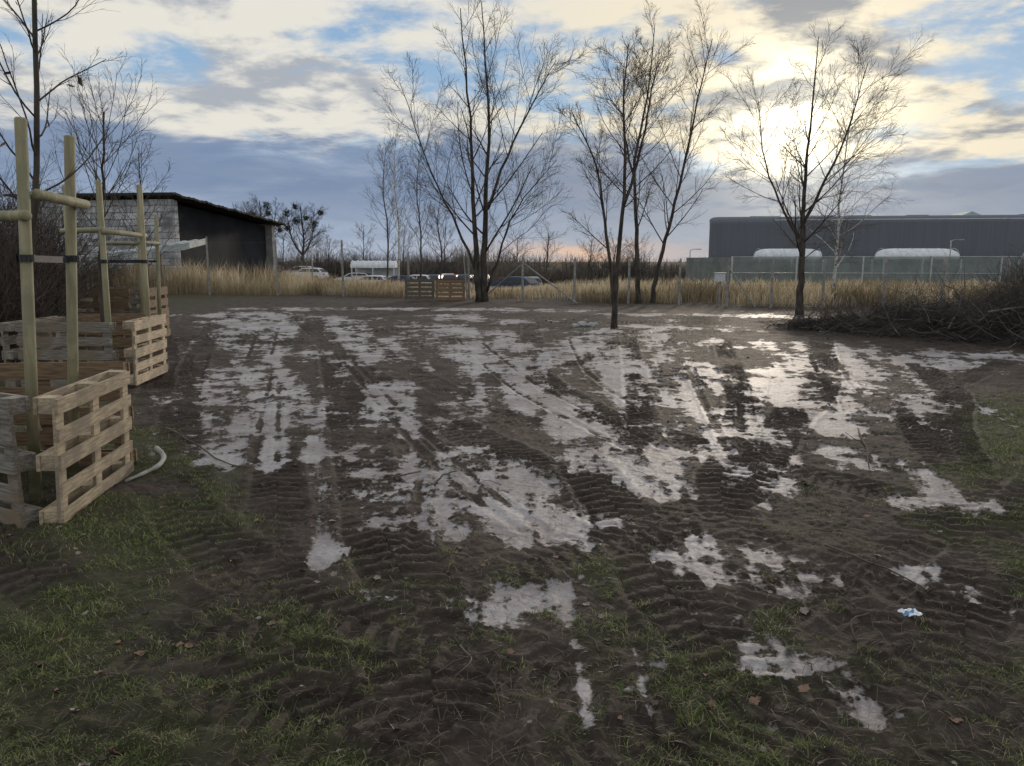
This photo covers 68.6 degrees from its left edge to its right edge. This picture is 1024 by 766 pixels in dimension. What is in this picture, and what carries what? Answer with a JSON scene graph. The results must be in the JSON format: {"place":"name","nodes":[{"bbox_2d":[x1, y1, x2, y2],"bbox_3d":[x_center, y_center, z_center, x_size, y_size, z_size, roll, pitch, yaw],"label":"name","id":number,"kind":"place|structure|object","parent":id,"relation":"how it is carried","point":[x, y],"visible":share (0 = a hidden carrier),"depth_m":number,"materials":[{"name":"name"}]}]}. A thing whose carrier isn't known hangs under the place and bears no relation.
{"place":"outdoors","nodes":[
{"label":"outdoors","id":0,"kind":"place"},
{"bbox_2d":[0,262,1023,765],"bbox_3d":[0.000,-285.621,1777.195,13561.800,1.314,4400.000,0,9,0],"label":"ground","id":1,"kind":"structure","parent":0,"point":[254,338],"depth_m":4.37,"materials":[{"name":"soil"}]},
{"bbox_2d":[0,392,42,528],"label":"wooden pallet","id":2,"kind":"object","parent":1,"relation":"on","point":[14,507],"visible":0.9,"depth_m":4.51,"materials":[{"name":"brown wood"}]},
{"bbox_2d":[0,316,65,386],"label":"wooden pallet","id":3,"kind":"object","parent":1,"relation":"on","point":[7,352],"visible":0.35,"depth_m":9.48,"materials":[{"name":"brown wood"}]},
{"bbox_2d":[33,659,47,666],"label":"fallen leaf","id":4,"kind":"object","parent":1,"relation":"on","point":[37,662],"visible":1,"depth_m":3.03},
{"bbox_2d":[0,117,90,501],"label":"tree support","id":5,"kind":"object","parent":1,"relation":"on","point":[26,258],"visible":0.95,"depth_m":4.88,"materials":[{"name":"brown wood"}]},
{"bbox_2d":[1,182,90,279],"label":"shrub","id":6,"kind":"object","parent":1,"relation":"on","point":[48,223],"visible":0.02,"depth_m":22.47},
{"bbox_2d":[14,322,118,386],"bbox_3d":[-5.528,-0.352,9.366,1.216,0.823,0.139,0,9,3],"label":"wooden pallet","id":7,"kind":"object","parent":1,"relation":"on","point":[108,353],"visible":0.41,"depth_m":9.27,"materials":[{"name":"brown wood"}]},
{"bbox_2d":[0,0,135,484],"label":"young tree","id":8,"kind":"object","parent":1,"relation":"on","point":[34,35],"visible":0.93,"depth_m":4.94,"materials":[{"name":"brown plant"}]},
{"bbox_2d":[0,146,137,344],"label":"shrub","id":9,"kind":"object","parent":1,"relation":"on","point":[40,248],"visible":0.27,"depth_m":13.00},
{"bbox_2d":[0,362,137,466],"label":"wooden pallet","id":10,"kind":"object","parent":1,"relation":"on","point":[48,372],"visible":0.38,"depth_m":5.76,"materials":[{"name":"brown wood"}]},
{"bbox_2d":[0,188,140,362],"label":"shrub","id":11,"kind":"object","parent":1,"relation":"on","point":[11,312],"visible":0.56,"depth_m":10.83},
{"bbox_2d":[32,369,133,525],"bbox_3d":[-2.870,0.390,5.102,0.139,0.800,1.209,1,9,-8],"label":"wooden pallet","id":12,"kind":"object","parent":1,"relation":"on","point":[62,454],"visible":0.91,"depth_m":4.95,"materials":[{"name":"brown wood"}]},
{"bbox_2d":[0,158,166,315],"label":"shrub","id":13,"kind":"object","parent":1,"relation":"on","point":[91,235],"visible":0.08,"depth_m":18.96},
{"bbox_2d":[78,762,90,765],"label":"fallen leaf","id":14,"kind":"object","parent":1,"relation":"on","point":[82,764],"visible":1,"depth_m":2.42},
{"bbox_2d":[0,138,169,316],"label":"shrub","id":15,"kind":"object","parent":1,"relation":"on","point":[58,240],"visible":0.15,"depth_m":15.50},
{"bbox_2d":[61,289,132,337],"bbox_3d":[-8.296,-1.344,15.081,1.407,1.099,0.139,0,9,3],"label":"wooden pallet","id":16,"kind":"object","parent":1,"relation":"on","point":[125,294],"visible":0.34,"depth_m":14.96,"materials":[{"name":"brown wood"}]},
{"bbox_2d":[97,754,107,760],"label":"fallen leaf","id":17,"kind":"object","parent":1,"relation":"on","point":[102,757],"visible":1,"depth_m":2.46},
{"bbox_2d":[43,44,165,361],"bbox_3d":[-5.281,-2.160,9.917,1.726,4.395,1.334,6,11,32],"label":"young tree","id":18,"kind":"object","parent":1,"relation":"on","point":[100,287],"visible":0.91,"depth_m":9.75,"materials":[{"name":"brown plant"}]},
{"bbox_2d":[59,180,154,377],"bbox_3d":[-5.315,-1.272,10.043,1.255,2.703,0.786,7,12,37],"label":"tree support","id":19,"kind":"object","parent":1,"relation":"on","point":[141,234],"visible":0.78,"depth_m":9.58,"materials":[{"name":"brown wood"}]},
{"bbox_2d":[108,746,129,752],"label":"fallen leaf","id":20,"kind":"object","parent":1,"relation":"on","point":[112,750],"visible":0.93,"depth_m":2.48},
{"bbox_2d":[78,313,168,371],"bbox_3d":[-5.597,-0.580,10.798,1.223,0.845,0.139,0,9,-2],"label":"wooden pallet","id":21,"kind":"object","parent":1,"relation":"on","point":[121,342],"visible":0.38,"depth_m":10.71,"materials":[{"name":"brown wood"}]},
{"bbox_2d":[98,209,161,312],"bbox_3d":[-7.413,-1.964,14.472,1.096,2.652,0.902,0,9,0],"label":"tree support","id":22,"kind":"object","parent":1,"relation":"on","point":[156,243],"visible":0.55,"depth_m":14.51,"materials":[{"name":"brown wood"}]},
{"bbox_2d":[95,132,183,297],"bbox_3d":[-8.487,-3.446,17.305,1.778,4.571,1.375,0,9,0],"label":"young tree","id":23,"kind":"object","parent":1,"relation":"on","point":[125,211],"visible":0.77,"depth_m":17.11,"materials":[{"name":"brown plant"}]},
{"bbox_2d":[109,287,169,328],"bbox_3d":[-8.297,-1.584,16.561,1.435,1.079,0.139,0,9,-2],"label":"wooden pallet","id":24,"kind":"object","parent":1,"relation":"on","point":[133,303],"visible":0.14,"depth_m":16.46,"materials":[{"name":"brown wood"}]},
{"bbox_2d":[133,650,145,654],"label":"fallen leaf","id":25,"kind":"object","parent":1,"relation":"on","point":[137,653],"visible":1,"depth_m":3.13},
{"bbox_2d":[80,239,205,286],"bbox_3d":[-19.900,-5.881,38.049,8.200,2.944,2.200,0,9,0],"label":"lean to shelter","id":26,"kind":"object","parent":1,"relation":"on","point":[176,245],"visible":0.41,"depth_m":36.95,"materials":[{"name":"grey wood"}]},
{"bbox_2d":[122,314,167,384],"bbox_3d":[-4.868,-0.472,10.009,0.139,0.821,1.211,1,9,-7],"label":"wooden pallet","id":27,"kind":"object","parent":1,"relation":"on","point":[135,351],"visible":0.98,"depth_m":9.88,"materials":[{"name":"brown wood"}]},
{"bbox_2d":[5,192,285,280],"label":"barn","id":28,"kind":"structure","parent":1,"relation":"on","point":[214,224],"depth_m":43.64,"materials":[{"name":"concrete"}]},
{"bbox_2d":[124,446,166,482],"bbox_3d":[-2.773,0.612,5.759,0.155,0.113,0.671,-1,9,-7],"label":"pipe","id":29,"kind":"object","parent":1,"relation":"on","point":[160,452],"visible":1,"depth_m":5.73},
{"bbox_2d":[137,286,170,336],"bbox_3d":[-7.502,-1.456,15.773,0.139,1.099,1.407,-1,9,-7],"label":"wooden pallet","id":30,"kind":"object","parent":1,"relation":"on","point":[164,292],"visible":0.38,"depth_m":16.07,"materials":[{"name":"brown wood"}]},
{"bbox_2d":[183,642,193,648],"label":"fallen leaf","id":31,"kind":"object","parent":1,"relation":"on","point":[188,644],"visible":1,"depth_m":3.15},
{"bbox_2d":[165,427,251,466],"bbox_3d":[-2.715,0.647,6.404,1.914,0.225,0.412,8,12,41],"label":"fallen twig","id":32,"kind":"object","parent":1,"relation":"on","point":[182,436],"visible":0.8,"depth_m":6.40,"materials":[{"name":"wood"}]},
{"bbox_2d":[237,692,270,711],"bbox_3d":[-0.941,1.168,2.764,0.142,0.044,0.047,2,10,14],"label":"fallen twig","id":33,"kind":"object","parent":1,"relation":"on","point":[267,707],"visible":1,"depth_m":2.75,"materials":[{"name":"wood"}]},
{"bbox_2d":[232,201,285,230],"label":"tree","id":34,"kind":"object","parent":1,"relation":"on","point":[254,209],"visible":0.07,"depth_m":123.67,"materials":[{"name":"brown plant"}]},
{"bbox_2d":[234,191,291,239],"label":"tree","id":35,"kind":"object","parent":1,"relation":"on","point":[267,208],"visible":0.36,"depth_m":118.89,"materials":[{"name":"brown plant"}]},
{"bbox_2d":[266,619,274,625],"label":"fallen leaf","id":36,"kind":"object","parent":1,"relation":"on","point":[270,623],"visible":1,"depth_m":3.35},
{"bbox_2d":[275,227,306,266],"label":"tree","id":37,"kind":"object","parent":1,"relation":"on","point":[283,237],"visible":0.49,"depth_m":91.51,"materials":[{"name":"brown plant"}]},
{"bbox_2d":[290,715,301,733],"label":"fallen twig","id":38,"kind":"object","parent":1,"relation":"on","point":[293,731],"visible":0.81,"depth_m":2.64,"materials":[{"name":"wood"}]},
{"bbox_2d":[265,201,331,261],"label":"tree","id":39,"kind":"object","parent":1,"relation":"on","point":[295,219],"visible":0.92,"depth_m":117.31,"materials":[{"name":"brown plant"}]},
{"bbox_2d":[287,266,311,272],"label":"parked car","id":40,"kind":"object","parent":1,"relation":"on","point":[295,268],"visible":0.05,"depth_m":86.29,"materials":[{"name":"white paint"}]},
{"bbox_2d":[290,217,326,263],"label":"tree","id":41,"kind":"object","parent":1,"relation":"on","point":[311,233],"visible":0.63,"depth_m":89.11,"materials":[{"name":"brown plant"}]},
{"bbox_2d":[289,268,328,278],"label":"parked car","id":42,"kind":"object","parent":1,"relation":"on","point":[323,271],"visible":0.16,"depth_m":82.35,"materials":[{"name":"white paint"}]},
{"bbox_2d":[311,241,323,274],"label":"street lamp","id":43,"kind":"object","parent":1,"relation":"on","point":[311,255],"visible":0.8,"depth_m":76.89,"materials":[{"name":"metal"}]},
{"bbox_2d":[307,229,353,279],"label":"tree","id":44,"kind":"object","parent":1,"relation":"on","point":[326,250],"visible":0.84,"depth_m":85.56,"materials":[{"name":"brown plant"}]},
{"bbox_2d":[335,272,370,282],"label":"parked car","id":45,"kind":"object","parent":1,"relation":"on","point":[357,273],"visible":0.04,"depth_m":82.46,"materials":[{"name":"white paint"}]},
{"bbox_2d":[339,222,377,269],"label":"tree","id":46,"kind":"object","parent":1,"relation":"on","point":[368,242],"visible":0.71,"depth_m":90.49,"materials":[{"name":"brown plant"}]},
{"bbox_2d":[358,275,385,282],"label":"parked car","id":47,"kind":"object","parent":1,"relation":"on","point":[376,278],"visible":0.02,"depth_m":74.52,"materials":[{"name":"white paint"}]},
{"bbox_2d":[350,260,397,280],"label":"arched shelter","id":48,"kind":"object","parent":1,"relation":"on","point":[365,264],"visible":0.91,"depth_m":82.26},
{"bbox_2d":[359,140,407,281],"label":"birch tree","id":49,"kind":"object","parent":1,"relation":"on","point":[387,228],"visible":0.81,"depth_m":46.83,"materials":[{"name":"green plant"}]},
{"bbox_2d":[390,722,401,730],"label":"fallen leaf","id":50,"kind":"object","parent":1,"relation":"on","point":[394,725],"visible":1,"depth_m":2.58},
{"bbox_2d":[372,120,421,282],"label":"birch tree","id":51,"kind":"object","parent":1,"relation":"on","point":[398,218],"visible":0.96,"depth_m":44.63,"materials":[{"name":"brown plant"}]},
{"bbox_2d":[380,275,416,282],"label":"parked car","id":52,"kind":"object","parent":1,"relation":"on","point":[401,277],"visible":0.02,"depth_m":73.58,"materials":[{"name":"paint"}]},
{"bbox_2d":[379,470,420,480],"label":"fallen twig","id":53,"kind":"object","parent":1,"relation":"on","point":[418,471],"visible":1,"depth_m":5.58,"materials":[{"name":"wood"}]},
{"bbox_2d":[379,217,426,266],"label":"tree","id":54,"kind":"object","parent":1,"relation":"on","point":[411,234],"visible":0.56,"depth_m":89.37,"materials":[{"name":"brown plant"}]},
{"bbox_2d":[396,140,437,277],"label":"birch tree","id":55,"kind":"object","parent":1,"relation":"on","point":[419,238],"visible":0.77,"depth_m":45.71,"materials":[{"name":"brown plant"}]},
{"bbox_2d":[404,279,434,299],"bbox_3d":[-3.751,-3.803,30.541,1.224,0.835,0.139,0,1,-2],"label":"wooden pallet","id":56,"kind":"object","parent":1,"relation":"on","point":[419,289],"visible":1,"depth_m":30.47,"materials":[{"name":"brown wood"}]},
{"bbox_2d":[410,275,431,286],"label":"parked car","id":57,"kind":"object","parent":1,"relation":"on","point":[423,277],"visible":0.02,"depth_m":78.47,"materials":[{"name":"white paint"}]},
{"bbox_2d":[428,274,442,283],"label":"parked car","id":58,"kind":"object","parent":1,"relation":"on","point":[435,277],"visible":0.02,"depth_m":79.58,"materials":[{"name":"paint"}]},
{"bbox_2d":[413,177,461,279],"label":"birch tree","id":59,"kind":"object","parent":1,"relation":"on","point":[436,222],"visible":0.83,"depth_m":45.48,"materials":[{"name":"plant"}]},
{"bbox_2d":[423,209,464,272],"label":"tree","id":60,"kind":"object","parent":1,"relation":"on","point":[444,255],"visible":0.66,"depth_m":88.46,"materials":[{"name":"brown plant"}]},
{"bbox_2d":[434,468,459,485],"bbox_3d":[-0.466,0.680,5.553,0.103,0.060,0.472,2,9,10],"label":"fallen twig","id":61,"kind":"object","parent":1,"relation":"on","point":[441,476],"visible":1,"depth_m":5.49,"materials":[{"name":"wood"}]},
{"bbox_2d":[435,280,464,300],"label":"wooden pallet","id":62,"kind":"object","parent":1,"relation":"on","point":[450,289],"visible":1,"depth_m":30.39,"materials":[{"name":"brown wood"}]},
{"bbox_2d":[442,274,458,283],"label":"parked car","id":63,"kind":"object","parent":1,"relation":"on","point":[450,277],"visible":0.09,"depth_m":79.51,"materials":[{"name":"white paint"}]},
{"bbox_2d":[454,644,475,675],"bbox_3d":[-0.182,1.106,3.021,0.087,0.057,0.293,0,9,0],"label":"fallen twig","id":64,"kind":"object","parent":1,"relation":"on","point":[464,650],"visible":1,"depth_m":3.00,"materials":[{"name":"wood"}]},
{"bbox_2d":[458,274,473,283],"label":"parked car","id":65,"kind":"object","parent":1,"relation":"on","point":[461,276],"visible":0.06,"depth_m":80.58,"materials":[{"name":"paint"}]},
{"bbox_2d":[435,647,499,673],"bbox_3d":[-0.169,1.126,3.023,0.081,0.046,0.305,9,13,43],"label":"fallen twig","id":66,"kind":"object","parent":1,"relation":"on","point":[446,666],"visible":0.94,"depth_m":3.00,"materials":[{"name":"wood"}]},
{"bbox_2d":[472,274,489,283],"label":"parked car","id":67,"kind":"object","parent":1,"relation":"on","point":[488,276],"visible":0.09,"depth_m":81.05,"materials":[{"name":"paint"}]},
{"bbox_2d":[472,218,507,274],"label":"tree","id":68,"kind":"object","parent":1,"relation":"on","point":[489,270],"visible":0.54,"depth_m":86.40,"materials":[{"name":"brown plant"}]},
{"bbox_2d":[372,0,608,301],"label":"tree","id":69,"kind":"object","parent":1,"relation":"on","point":[482,286],"visible":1,"depth_m":28.74,"materials":[{"name":"brown plant"}]},
{"bbox_2d":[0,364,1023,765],"bbox_3d":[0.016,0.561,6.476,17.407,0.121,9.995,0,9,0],"label":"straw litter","id":70,"kind":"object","parent":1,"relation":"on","point":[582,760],"visible":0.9,"depth_m":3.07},
{"bbox_2d":[488,225,536,273],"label":"tree","id":71,"kind":"object","parent":1,"relation":"on","point":[517,244],"visible":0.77,"depth_m":88.49,"materials":[{"name":"brown plant"}]},
{"bbox_2d":[490,276,540,287],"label":"parked car","id":72,"kind":"object","parent":1,"relation":"on","point":[510,282],"visible":0.09,"depth_m":53.69,"materials":[{"name":"paint"}]},
{"bbox_2d":[277,240,789,284],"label":"thicket","id":73,"kind":"object","parent":1,"relation":"on","point":[581,275],"visible":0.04,"depth_m":88.17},
{"bbox_2d":[65,254,1021,307],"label":"dry reeds","id":74,"kind":"object","parent":1,"relation":"on","point":[601,293],"visible":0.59,"depth_m":35.03,"materials":[{"name":"plant"}]},
{"bbox_2d":[83,237,1010,308],"bbox_3d":[-2.099,-4.664,31.118,39.769,3.057,2.192,3,10,19],"label":"wire fence","id":75,"kind":"object","parent":1,"relation":"on","point":[522,281],"visible":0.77,"depth_m":28.99,"materials":[{"name":"metal"}]},
{"bbox_2d":[528,213,573,284],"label":"tree","id":76,"kind":"object","parent":1,"relation":"on","point":[547,253],"visible":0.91,"depth_m":85.63,"materials":[{"name":"brown plant"}]},
{"bbox_2d":[552,670,562,686],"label":"fallen twig","id":77,"kind":"object","parent":1,"relation":"on","point":[557,681],"visible":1,"depth_m":2.89,"materials":[{"name":"wood"}]},
{"bbox_2d":[347,263,787,284],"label":"hedge bank","id":78,"kind":"structure","parent":1,"relation":"on","point":[664,273],"depth_m":92.69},
{"bbox_2d":[578,321,586,325],"bbox_3d":[1.749,-1.458,18.721,0.252,0.188,0.346,-3,10,-18],"label":"rubble stone","id":79,"kind":"object","parent":1,"relation":"on","point":[582,323],"visible":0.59,"depth_m":18.61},
{"bbox_2d":[577,635,599,652],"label":"fallen twig","id":80,"kind":"object","parent":1,"relation":"on","point":[598,650],"visible":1,"depth_m":3.18,"materials":[{"name":"wood"}]},
{"bbox_2d":[570,229,607,282],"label":"tree","id":81,"kind":"object","parent":1,"relation":"on","point":[592,257],"visible":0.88,"depth_m":86.68,"materials":[{"name":"brown plant"}]},
{"bbox_2d":[596,228,634,275],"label":"tree","id":82,"kind":"object","parent":1,"relation":"on","point":[615,248],"visible":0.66,"depth_m":84.70,"materials":[{"name":"brown plant"}]},
{"bbox_2d":[544,26,713,328],"bbox_3d":[2.600,-4.538,17.304,3.818,6.834,3.258,0,9,0],"label":"tree","id":83,"kind":"object","parent":1,"relation":"on","point":[614,285],"visible":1,"depth_m":17.16,"materials":[{"name":"brown plant"}]},
{"bbox_2d":[605,232,654,278],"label":"tree","id":84,"kind":"object","parent":1,"relation":"on","point":[632,257],"visible":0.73,"depth_m":85.70,"materials":[{"name":"brown plant"}]},
{"bbox_2d":[579,0,684,303],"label":"tree","id":85,"kind":"object","parent":1,"relation":"on","point":[637,281],"visible":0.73,"depth_m":27.32,"materials":[{"name":"brown plant"}]},
{"bbox_2d":[628,409,660,415],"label":"fallen twig","id":86,"kind":"object","parent":1,"relation":"on","point":[642,412],"visible":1,"depth_m":7.86,"materials":[{"name":"wood"}]},
{"bbox_2d":[650,699,659,706],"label":"fallen leaf","id":87,"kind":"object","parent":1,"relation":"on","point":[653,702],"visible":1,"depth_m":2.73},
{"bbox_2d":[617,0,755,302],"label":"tree","id":88,"kind":"object","parent":1,"relation":"on","point":[659,262],"visible":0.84,"depth_m":27.44,"materials":[{"name":"brown plant"}]},
{"bbox_2d":[714,272,725,305],"bbox_3d":[7.600,-3.409,27.506,0.400,1.265,0.260,0,9,0],"label":"sign post","id":89,"kind":"object","parent":1,"relation":"on","point":[719,277],"visible":0.83,"depth_m":27.35,"materials":[{"name":"metal"}]},
{"bbox_2d":[749,696,761,704],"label":"fallen leaf","id":90,"kind":"object","parent":1,"relation":"on","point":[756,699],"visible":0.93,"depth_m":2.78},
{"bbox_2d":[784,697,813,707],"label":"fallen twig","id":91,"kind":"object","parent":1,"relation":"on","point":[798,700],"visible":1,"depth_m":2.76,"materials":[{"name":"wood"}]},
{"bbox_2d":[798,684,810,692],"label":"fallen leaf","id":92,"kind":"object","parent":1,"relation":"on","point":[803,687],"visible":1,"depth_m":2.81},
{"bbox_2d":[800,607,809,613],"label":"fallen leaf","id":93,"kind":"object","parent":1,"relation":"on","point":[804,610],"visible":1,"depth_m":3.46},
{"bbox_2d":[800,526,831,531],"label":"fallen twig","id":94,"kind":"object","parent":1,"relation":"on","point":[817,529],"visible":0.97,"depth_m":4.50,"materials":[{"name":"wood"}]},
{"bbox_2d":[709,18,936,314],"bbox_3d":[8.724,-6.276,22.512,6.140,8.628,5.104,0,9,0],"label":"tree","id":95,"kind":"object","parent":1,"relation":"on","point":[801,239],"visible":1,"depth_m":22.02,"materials":[{"name":"brown plant"}]},
{"bbox_2d":[766,40,913,291],"bbox_3d":[12.952,-8.112,29.711,5.660,9.922,4.991,0,9,0],"label":"birch tree","id":96,"kind":"object","parent":1,"relation":"on","point":[836,243],"visible":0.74,"depth_m":29.64,"materials":[{"name":"grey plant"}]},
{"bbox_2d":[686,256,1023,285],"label":"noise barrier","id":97,"kind":"object","parent":1,"relation":"on","point":[744,268],"visible":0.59,"depth_m":53.95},
{"bbox_2d":[845,428,871,468],"bbox_3d":[2.978,0.574,6.487,0.303,0.409,1.494,2,9,14],"label":"fallen twig","id":98,"kind":"object","parent":1,"relation":"on","point":[863,443],"visible":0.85,"depth_m":6.35,"materials":[{"name":"wood"}]},
{"bbox_2d":[850,613,868,641],"bbox_3d":[1.515,1.065,3.300,0.054,0.038,0.305,6,11,33],"label":"fallen twig","id":99,"kind":"object","parent":1,"relation":"on","point":[852,631],"visible":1,"depth_m":3.27,"materials":[{"name":"wood"}]},
{"bbox_2d":[825,544,924,600],"bbox_3d":[1.835,0.964,3.896,0.277,0.116,0.631,-5,10,-26],"label":"fallen twig","id":100,"kind":"object","parent":1,"relation":"on","point":[848,553],"visible":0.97,"depth_m":3.95,"materials":[{"name":"wood"}]},
{"bbox_2d":[759,242,1023,351],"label":"brush heap","id":101,"kind":"object","parent":1,"relation":"on","point":[963,319],"visible":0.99,"depth_m":15.59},
{"bbox_2d":[897,608,921,616],"bbox_3d":[1.790,1.032,3.378,0.092,0.016,0.054,-1,21,-8],"label":"litter wrapper","id":102,"kind":"object","parent":1,"relation":"on","point":[908,612],"visible":1,"depth_m":3.38,"materials":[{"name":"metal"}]},
{"bbox_2d":[948,717,963,722],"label":"fallen leaf","id":103,"kind":"object","parent":1,"relation":"on","point":[960,720],"visible":1,"depth_m":2.63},
{"bbox_2d":[957,253,1023,314],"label":"shrub","id":104,"kind":"object","parent":1,"relation":"on","point":[1011,273],"visible":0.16,"depth_m":17.74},
{"bbox_2d":[971,244,1023,292],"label":"shrub","id":105,"kind":"object","parent":1,"relation":"on","point":[1007,271],"visible":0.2,"depth_m":20.69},
{"bbox_2d":[0,326,1023,765],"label":"grass","id":106,"kind":"structure","parent":0,"point":[694,716],"depth_m":3.12,"materials":[{"name":"plant"}]},
{"bbox_2d":[0,0,1023,261],"label":"sky","id":107,"kind":"structure","parent":0,"point":[268,99],"materials":[{"name":"blue"}]},
{"bbox_2d":[708,211,1023,273],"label":"warehouse","id":108,"kind":"structure","parent":0,"point":[920,235],"depth_m":106.53,"materials":[{"name":"grey metal"}]},
{"bbox_2d":[949,239,964,255],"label":"street lamp","id":109,"kind":"object","parent":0,"point":[951,244],"visible":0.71,"depth_m":78.65,"materials":[{"name":"metal"}]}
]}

